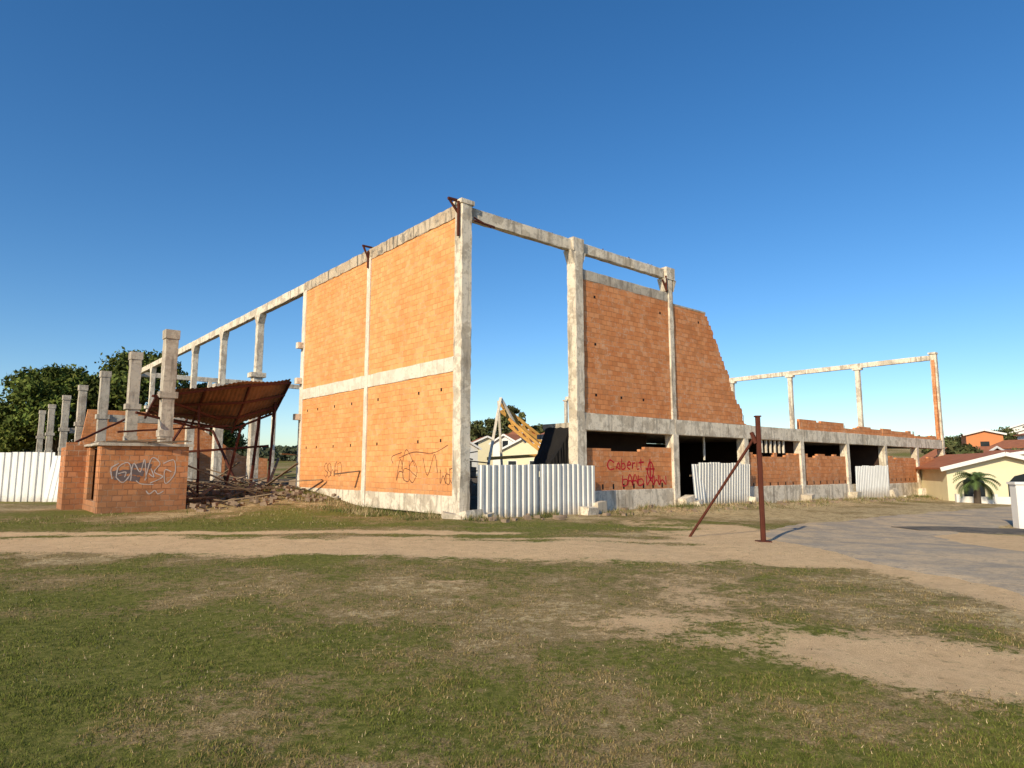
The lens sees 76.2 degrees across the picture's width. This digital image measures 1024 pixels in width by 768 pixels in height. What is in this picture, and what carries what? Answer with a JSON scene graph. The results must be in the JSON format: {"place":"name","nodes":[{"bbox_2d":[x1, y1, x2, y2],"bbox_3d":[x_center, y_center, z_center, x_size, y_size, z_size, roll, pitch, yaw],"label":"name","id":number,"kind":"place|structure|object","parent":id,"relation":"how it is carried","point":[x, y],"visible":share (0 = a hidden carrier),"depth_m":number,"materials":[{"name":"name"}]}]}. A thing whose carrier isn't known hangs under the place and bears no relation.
{"place":"outdoors","nodes":[
{"label":"outdoors","id":0,"kind":"place"},
{"bbox_2d":[0,449,1023,767],"bbox_3d":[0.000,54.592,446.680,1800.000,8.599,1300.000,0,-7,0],"label":"ground","id":1,"kind":"structure","parent":0,"point":[894,659],"depth_m":6.15,"materials":[{"name":"green plant"}]},
{"bbox_2d":[0,452,60,501],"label":"corrugated metal fence","id":2,"kind":"object","parent":1,"relation":"on","point":[29,476],"visible":0.8,"depth_m":30.21,"materials":[{"name":"metal"}]},
{"bbox_2d":[0,402,71,451],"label":"broadleaf tree","id":3,"kind":"object","parent":1,"relation":"on","point":[17,443],"visible":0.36,"depth_m":70.50,"materials":[{"name":"green plant"}]},
{"bbox_2d":[0,362,120,455],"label":"broadleaf tree","id":4,"kind":"object","parent":1,"relation":"on","point":[35,390],"visible":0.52,"depth_m":68.34,"materials":[{"name":"green plant"}]},
{"bbox_2d":[36,329,208,455],"bbox_3d":[-27.231,4.036,45.710,6.160,7.250,49.340,6,-9,-40],"label":"concrete column annex","id":5,"kind":"object","parent":1,"relation":"on","point":[167,394],"visible":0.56,"depth_m":30.71,"materials":[{"name":"grey concrete"}]},
{"bbox_2d":[144,379,291,433],"bbox_3d":[-13.408,0.881,29.708,6.286,2.670,5.917,6,-9,-40],"label":"collapsed sheet canopy","id":6,"kind":"object","parent":5,"relation":"attached to","point":[233,405],"visible":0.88,"depth_m":29.52,"materials":[{"name":"metal"}]},
{"bbox_2d":[56,438,193,513],"bbox_3d":[-14.573,3.454,24.698,3.736,2.738,5.177,6,-9,-40],"label":"brick hut","id":7,"kind":"object","parent":1,"relation":"on","point":[116,476],"visible":0.98,"depth_m":23.43,"materials":[{"name":"brick"}]},
{"bbox_2d":[59,346,197,425],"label":"broadleaf tree","id":8,"kind":"object","parent":1,"relation":"on","point":[117,367],"visible":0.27,"depth_m":70.78,"materials":[{"name":"green plant"}]},
{"bbox_2d":[79,409,267,480],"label":"brick walls","id":9,"kind":"structure","parent":1,"relation":"on","point":[238,470],"depth_m":46.13,"materials":[{"name":"brick"}]},
{"bbox_2d":[192,452,196,480],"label":"plaster wall","id":10,"kind":"structure","parent":1,"relation":"on","point":[194,473],"depth_m":46.08,"materials":[{"name":"grey concrete"}]},
{"bbox_2d":[197,382,247,452],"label":"broadleaf tree","id":11,"kind":"object","parent":1,"relation":"on","point":[229,439],"visible":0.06,"depth_m":77.59,"materials":[{"name":"green plant"}]},
{"bbox_2d":[296,258,453,506],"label":"gable beam and strips","id":12,"kind":"structure","parent":1,"relation":"on","point":[366,381],"depth_m":26.04,"materials":[{"name":"grey concrete"}]},
{"bbox_2d":[324,462,341,476],"bbox_3d":[-7.595,3.620,27.664,0.001,0.689,1.698,6,-9,-40],"label":"graffiti gable tag","id":13,"kind":"object","parent":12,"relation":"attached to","point":[332,469],"visible":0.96,"depth_m":27.75,"materials":[{"name":"brown paint"}]},
{"bbox_2d":[300,218,454,495],"bbox_3d":[-5.793,-0.431,26.188,0.180,9.300,12.220,6,-9,-40],"label":"gable brick infill","id":14,"kind":"object","parent":12,"relation":"attached to","point":[412,305],"visible":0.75,"depth_m":24.83,"materials":[{"name":"orange brick"}]},
{"bbox_2d":[391,445,451,484],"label":"graffiti gable","id":15,"kind":"structure","parent":14,"relation":"attached to","point":[416,466],"depth_m":22.72,"materials":[{"name":"brown paint"}]},
{"bbox_2d":[0,484,942,526],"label":"tall weeds","id":16,"kind":"object","parent":1,"relation":"on","point":[373,513],"visible":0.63,"depth_m":23.83,"materials":[{"name":"plant"}]},
{"bbox_2d":[470,448,477,475],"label":"walls","id":17,"kind":"structure","parent":1,"relation":"on","point":[474,456],"depth_m":92.60,"materials":[{"name":"white paint"}]},
{"bbox_2d":[23,435,931,460],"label":"distant tree line","id":18,"kind":"object","parent":1,"relation":"on","point":[264,452],"visible":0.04,"depth_m":183.24,"materials":[{"name":"green plant"}]},
{"bbox_2d":[478,448,492,464],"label":"walls","id":19,"kind":"structure","parent":1,"relation":"on","point":[483,454],"depth_m":104.29,"materials":[{"name":"beige paint"}]},
{"bbox_2d":[478,437,491,447],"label":"gables","id":20,"kind":"object","parent":19,"relation":"on","point":[484,443],"visible":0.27,"depth_m":104.57,"materials":[{"name":"beige paint"}]},
{"bbox_2d":[470,417,511,440],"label":"distant tree","id":21,"kind":"object","parent":1,"relation":"on","point":[478,428],"visible":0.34,"depth_m":123.01,"materials":[{"name":"green plant"}]},
{"bbox_2d":[493,443,509,464],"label":"walls","id":22,"kind":"structure","parent":1,"relation":"on","point":[496,447],"depth_m":98.59,"materials":[{"name":"white paint"}]},
{"bbox_2d":[494,436,512,442],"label":"gables","id":23,"kind":"object","parent":22,"relation":"on","point":[504,438],"visible":0.18,"depth_m":97.78,"materials":[{"name":"white paint"}]},
{"bbox_2d":[502,441,507,446],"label":"windows","id":24,"kind":"structure","parent":22,"relation":"attached to","point":[504,443],"depth_m":97.72,"materials":[{"name":"black glass"}]},
{"bbox_2d":[496,434,536,440],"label":"roof","id":25,"kind":"structure","parent":22,"relation":"on","point":[515,437],"depth_m":98.09,"materials":[{"name":"tile"}]},
{"bbox_2d":[489,434,514,444],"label":"fascia","id":26,"kind":"structure","parent":25,"relation":"attached to","point":[501,436],"depth_m":97.32,"materials":[{"name":"white paint"}]},
{"bbox_2d":[75,394,937,522],"bbox_3d":[7.425,3.735,34.693,55.622,5.942,30.408,0,-7,0],"label":"debris pile","id":27,"kind":"object","parent":1,"relation":"on","point":[215,485],"visible":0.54,"depth_m":27.54,"materials":[{"name":"metal"}]},
{"bbox_2d":[491,405,529,434],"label":"distant tree","id":28,"kind":"object","parent":1,"relation":"on","point":[506,422],"visible":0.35,"depth_m":129.56,"materials":[{"name":"green plant"}]},
{"bbox_2d":[487,397,541,464],"bbox_3d":[0.512,3.984,43.177,5.176,6.183,3.321,1,-7,-6],"label":"collapsed steel truss","id":29,"kind":"object","parent":1,"relation":"on","point":[519,429],"visible":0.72,"depth_m":43.17,"materials":[{"name":"metal"}]},
{"bbox_2d":[502,449,539,476],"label":"walls","id":30,"kind":"structure","parent":1,"relation":"on","point":[510,452],"depth_m":89.56,"materials":[{"name":"yellow paint"}]},
{"bbox_2d":[505,440,534,448],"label":"gables","id":31,"kind":"object","parent":30,"relation":"on","point":[520,444],"visible":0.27,"depth_m":89.73,"materials":[{"name":"yellow paint"}]},
{"bbox_2d":[508,461,533,464],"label":"windows","id":32,"kind":"structure","parent":30,"relation":"attached to","point":[513,462],"depth_m":89.59,"materials":[{"name":"black glass"}]},
{"bbox_2d":[477,464,594,517],"bbox_3d":[0.936,3.774,22.250,5.333,2.090,0.303,6,-9,-40],"label":"corrugated metal fence","id":33,"kind":"object","parent":1,"relation":"on","point":[567,489],"visible":0.87,"depth_m":22.02,"materials":[{"name":"metal"}]},
{"bbox_2d":[531,423,544,433],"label":"distant tree","id":34,"kind":"object","parent":1,"relation":"on","point":[538,428],"visible":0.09,"depth_m":134.52,"materials":[{"name":"green plant"}]},
{"bbox_2d":[138,284,944,485],"bbox_3d":[-0.869,3.564,55.419,46.600,11.020,51.690,6,-9,-40],"label":"side and rear frame","id":35,"kind":"object","parent":1,"relation":"on","point":[258,315],"visible":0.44,"depth_m":45.26,"materials":[{"name":"concrete"}]},
{"bbox_2d":[533,427,568,470],"bbox_3d":[1.444,3.319,25.338,1.100,3.366,1.590,6,-9,-40],"label":"black tarpaulin","id":36,"kind":"object","parent":1,"relation":"on","point":[554,447],"visible":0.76,"depth_m":25.43,"materials":[{"name":"plastic"}]},
{"bbox_2d":[300,482,921,513],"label":"ground beams","id":37,"kind":"structure","parent":1,"relation":"on","point":[614,499],"depth_m":26.35,"materials":[{"name":"concrete"}]},
{"bbox_2d":[441,488,925,519],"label":"footings","id":38,"kind":"object","parent":1,"relation":"on","point":[599,507],"visible":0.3,"depth_m":23.82,"materials":[{"name":"concrete"}]},
{"bbox_2d":[452,197,944,513],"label":"concrete columns","id":39,"kind":"structure","parent":1,"relation":"on","point":[574,259],"depth_m":24.49,"materials":[{"name":"concrete"}]},
{"bbox_2d":[304,206,454,290],"bbox_3d":[-5.856,-5.240,26.900,0.338,0.500,12.500,6,-9,-40],"label":"gable top beam stained","id":40,"kind":"object","parent":39,"relation":"attached to","point":[431,223],"visible":0.81,"depth_m":25.50,"materials":[{"name":"grey concrete"}]},
{"bbox_2d":[362,196,913,433],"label":"steel brackets and rebar","id":41,"kind":"object","parent":39,"relation":"attached to","point":[457,209],"visible":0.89,"depth_m":22.15,"materials":[{"name":"metal"}]},
{"bbox_2d":[583,269,704,313],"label":"lintel strips","id":42,"kind":"object","parent":39,"relation":"part of","point":[591,276],"visible":0.74,"depth_m":27.22,"materials":[{"name":"grey concrete"}]},
{"bbox_2d":[472,208,944,448],"bbox_3d":[16.030,-0.468,36.535,45.900,7.421,0.374,6,-9,-40],"label":"top and floor beams","id":43,"kind":"object","parent":39,"relation":"on","point":[616,423],"visible":0.96,"depth_m":28.10,"materials":[{"name":"concrete"}]},
{"bbox_2d":[583,279,940,490],"bbox_3d":[17.869,1.220,37.900,39.970,9.520,0.200,6,-9,-40],"label":"facade brick infill","id":44,"kind":"object","parent":39,"relation":"attached to","point":[626,357],"visible":0.88,"depth_m":28.02,"materials":[{"name":"brick"}]},
{"bbox_2d":[306,296,909,489],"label":"wall pockets","id":45,"kind":"object","parent":44,"relation":"attached to","point":[602,484],"depth_m":26.83,"materials":[{"name":"black"}]},
{"bbox_2d":[607,459,665,486],"bbox_3d":[5.120,3.606,26.547,3.765,1.102,0.001,6,-9,-40],"label":"graffiti red text","id":46,"kind":"object","parent":44,"relation":"attached to","point":[633,480],"visible":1,"depth_m":26.37},
{"bbox_2d":[646,459,654,478],"bbox_3d":[5.729,3.571,27.074,0.600,0.900,0.001,6,-9,-40],"label":"graffiti","id":47,"kind":"object","parent":44,"relation":"attached to","point":[650,468],"visible":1,"depth_m":27.09,"materials":[{"name":"red paint"}]},
{"bbox_2d":[547,433,878,494],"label":"sooty partitions","id":48,"kind":"object","parent":1,"relation":"on","point":[726,452],"visible":0.13,"depth_m":40.26,"materials":[{"name":"black"}]},
{"bbox_2d":[689,462,749,504],"bbox_3d":[9.575,4.663,29.881,4.756,2.137,0.472,6,-9,-40],"label":"corrugated metal fence","id":49,"kind":"object","parent":1,"relation":"on","point":[709,478],"visible":0.84,"depth_m":29.76,"materials":[{"name":"metal"}]},
{"bbox_2d":[537,423,907,448],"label":"mezzanine slab","id":50,"kind":"structure","parent":1,"relation":"on","point":[655,438],"depth_m":35.40,"materials":[{"name":"grey concrete"}]},
{"bbox_2d":[703,437,784,459],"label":"window mullions","id":51,"kind":"object","parent":50,"relation":"on","point":[774,446],"depth_m":33.74,"materials":[{"name":"concrete"}]},
{"bbox_2d":[688,415,771,542],"bbox_3d":[5.100,2.362,15.437,0.394,3.130,2.088,6,-9,-38],"label":"rusty steel post","id":52,"kind":"object","parent":1,"relation":"on","point":[756,439],"visible":0.88,"depth_m":14.85,"materials":[{"name":"brown metal"}]},
{"bbox_2d":[855,465,889,497],"bbox_3d":[22.565,6.267,40.790,4.920,2.389,0.112,6,-9,-40],"label":"corrugated metal fence","id":53,"kind":"object","parent":1,"relation":"on","point":[872,481],"visible":0.84,"depth_m":40.75,"materials":[{"name":"metal"}]},
{"bbox_2d":[920,433,961,453],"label":"distant tree","id":54,"kind":"object","parent":1,"relation":"on","point":[950,440],"visible":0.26,"depth_m":124.35,"materials":[{"name":"green plant"}]},
{"bbox_2d":[936,443,982,455],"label":"distant tree","id":55,"kind":"object","parent":1,"relation":"on","point":[964,448],"visible":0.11,"depth_m":68.78,"materials":[{"name":"green plant"}]},
{"bbox_2d":[920,467,1023,500],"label":"walls","id":56,"kind":"structure","parent":1,"relation":"on","point":[939,484],"depth_m":42.18,"materials":[{"name":"yellow paint"}]},
{"bbox_2d":[915,452,1001,468],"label":"roof","id":57,"kind":"structure","parent":56,"relation":"on","point":[938,462],"depth_m":44.78,"materials":[{"name":"tile"}]},
{"bbox_2d":[940,452,1023,470],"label":"fascia","id":58,"kind":"structure","parent":57,"relation":"attached to","point":[978,460],"depth_m":41.51,"materials":[{"name":"white paint"}]},
{"bbox_2d":[962,456,1023,466],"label":"gables","id":59,"kind":"object","parent":56,"relation":"on","point":[1005,461],"visible":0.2,"depth_m":41.71,"materials":[{"name":"yellow paint"}]},
{"bbox_2d":[963,474,1023,496],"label":"arched openings","id":60,"kind":"object","parent":56,"relation":"attached to","point":[1018,478],"visible":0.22,"depth_m":41.73,"materials":[{"name":"black glass"}]},
{"bbox_2d":[952,471,1000,503],"bbox_3d":[27.623,6.244,38.785,2.391,2.103,2.679,-6,-10,41],"label":"palm tree","id":61,"kind":"object","parent":1,"relation":"on","point":[975,477],"visible":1,"depth_m":38.74,"materials":[{"name":"green plant"}]},
{"bbox_2d":[961,434,1002,446],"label":"walls","id":62,"kind":"structure","parent":1,"relation":"on","point":[974,440],"depth_m":96.99,"materials":[{"name":"orange paint"}]},
{"bbox_2d":[980,441,989,445],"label":"windows","id":63,"kind":"structure","parent":62,"relation":"attached to","point":[984,443],"depth_m":96.63,"materials":[{"name":"black glass"}]},
{"bbox_2d":[973,431,997,433],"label":"gables","id":64,"kind":"object","parent":62,"relation":"on","point":[984,432],"visible":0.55,"depth_m":96.80,"materials":[{"name":"orange paint"}]},
{"bbox_2d":[955,494,1010,503],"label":"garden wall","id":65,"kind":"structure","parent":1,"relation":"on","point":[995,500],"depth_m":39.41,"materials":[{"name":"white paint"}]},
{"bbox_2d":[991,429,1017,439],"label":"distant tree","id":66,"kind":"object","parent":1,"relation":"on","point":[1009,436],"visible":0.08,"depth_m":105.81,"materials":[{"name":"green plant"}]},
{"bbox_2d":[998,426,1023,432],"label":"distant tree","id":67,"kind":"object","parent":1,"relation":"on","point":[1007,429],"visible":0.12,"depth_m":144.83,"materials":[{"name":"green plant"}]},
{"bbox_2d":[1006,482,1023,528],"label":"wall and pillars","id":68,"kind":"structure","parent":1,"relation":"on","point":[1017,496],"depth_m":21.35,"materials":[{"name":"white paint"}]},
{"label":"walls","id":69,"kind":"object","parent":1,"relation":"on","visible":0},
{"bbox_2d":[983,450,1022,452],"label":"roof","id":70,"kind":"structure","parent":69,"relation":"on","point":[992,451],"depth_m":68.48,"materials":[{"name":"tile"}]},
{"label":"walls","id":71,"kind":"object","parent":1,"relation":"on","visible":0},
{"bbox_2d":[991,439,1023,448],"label":"roof","id":72,"kind":"structure","parent":71,"relation":"on","point":[1004,444],"depth_m":87.98,"materials":[{"name":"tile"}]},
{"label":"walls","id":73,"kind":"object","parent":1,"relation":"on","visible":0},
{"bbox_2d":[921,446,998,457],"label":"roof","id":74,"kind":"structure","parent":73,"relation":"on","point":[933,453],"depth_m":83.32,"materials":[{"name":"tile"}]},
{"bbox_2d":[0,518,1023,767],"bbox_3d":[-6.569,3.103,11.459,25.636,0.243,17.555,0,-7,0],"label":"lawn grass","id":75,"kind":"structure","parent":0,"point":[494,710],"depth_m":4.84,"materials":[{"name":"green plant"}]},
{"bbox_2d":[0,0,1023,447],"label":"sky","id":76,"kind":"structure","parent":0,"point":[830,183],"materials":[{"name":"blue"}]},
{"bbox_2d":[766,506,1023,595],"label":"gravel road","id":77,"kind":"structure","parent":0,"point":[885,540],"depth_m":14.13,"materials":[{"name":"gravel"}]},
{"bbox_2d":[899,526,1023,534],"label":"asphalt road","id":78,"kind":"structure","parent":0,"point":[1014,531],"depth_m":19.54,"materials":[{"name":"grey asphalt"}]},
{"bbox_3d":[42.902,6.330,55.724,12.800,1.187,9.800,-3,-8,25],"label":"roof","id":79,"kind":"object","parent":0,"visible":0},
{"bbox_2d":[1012,451,1023,454],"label":"fascia","id":80,"kind":"structure","parent":79,"relation":"attached to","point":[1020,452],"depth_m":51.63,"materials":[{"name":"white paint"}]},
{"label":"roof","id":81,"kind":"object","parent":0,"visible":0},
{"bbox_2d":[963,429,1006,435],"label":"fascia","id":82,"kind":"structure","parent":81,"relation":"attached to","point":[985,430],"depth_m":96.44,"materials":[{"name":"white paint"}]},
{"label":"roof","id":83,"kind":"object","parent":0,"visible":0},
{"bbox_2d":[472,436,491,442],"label":"fascia","id":84,"kind":"structure","parent":83,"relation":"attached to","point":[482,439],"depth_m":104.12,"materials":[{"name":"white paint"}]},
{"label":"roof","id":85,"kind":"object","parent":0,"visible":0},
{"bbox_2d":[498,438,538,451],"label":"fascia","id":86,"kind":"structure","parent":85,"relation":"attached to","point":[506,446],"depth_m":89.55,"materials":[{"name":"white paint"}]},
{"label":"walls","id":87,"kind":"object","parent":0,"visible":0},
{"bbox_2d":[1010,424,1023,429],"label":"gables","id":88,"kind":"object","parent":87,"relation":"on","point":[1018,427],"depth_m":151.33,"materials":[{"name":"white paint"}]}
]}

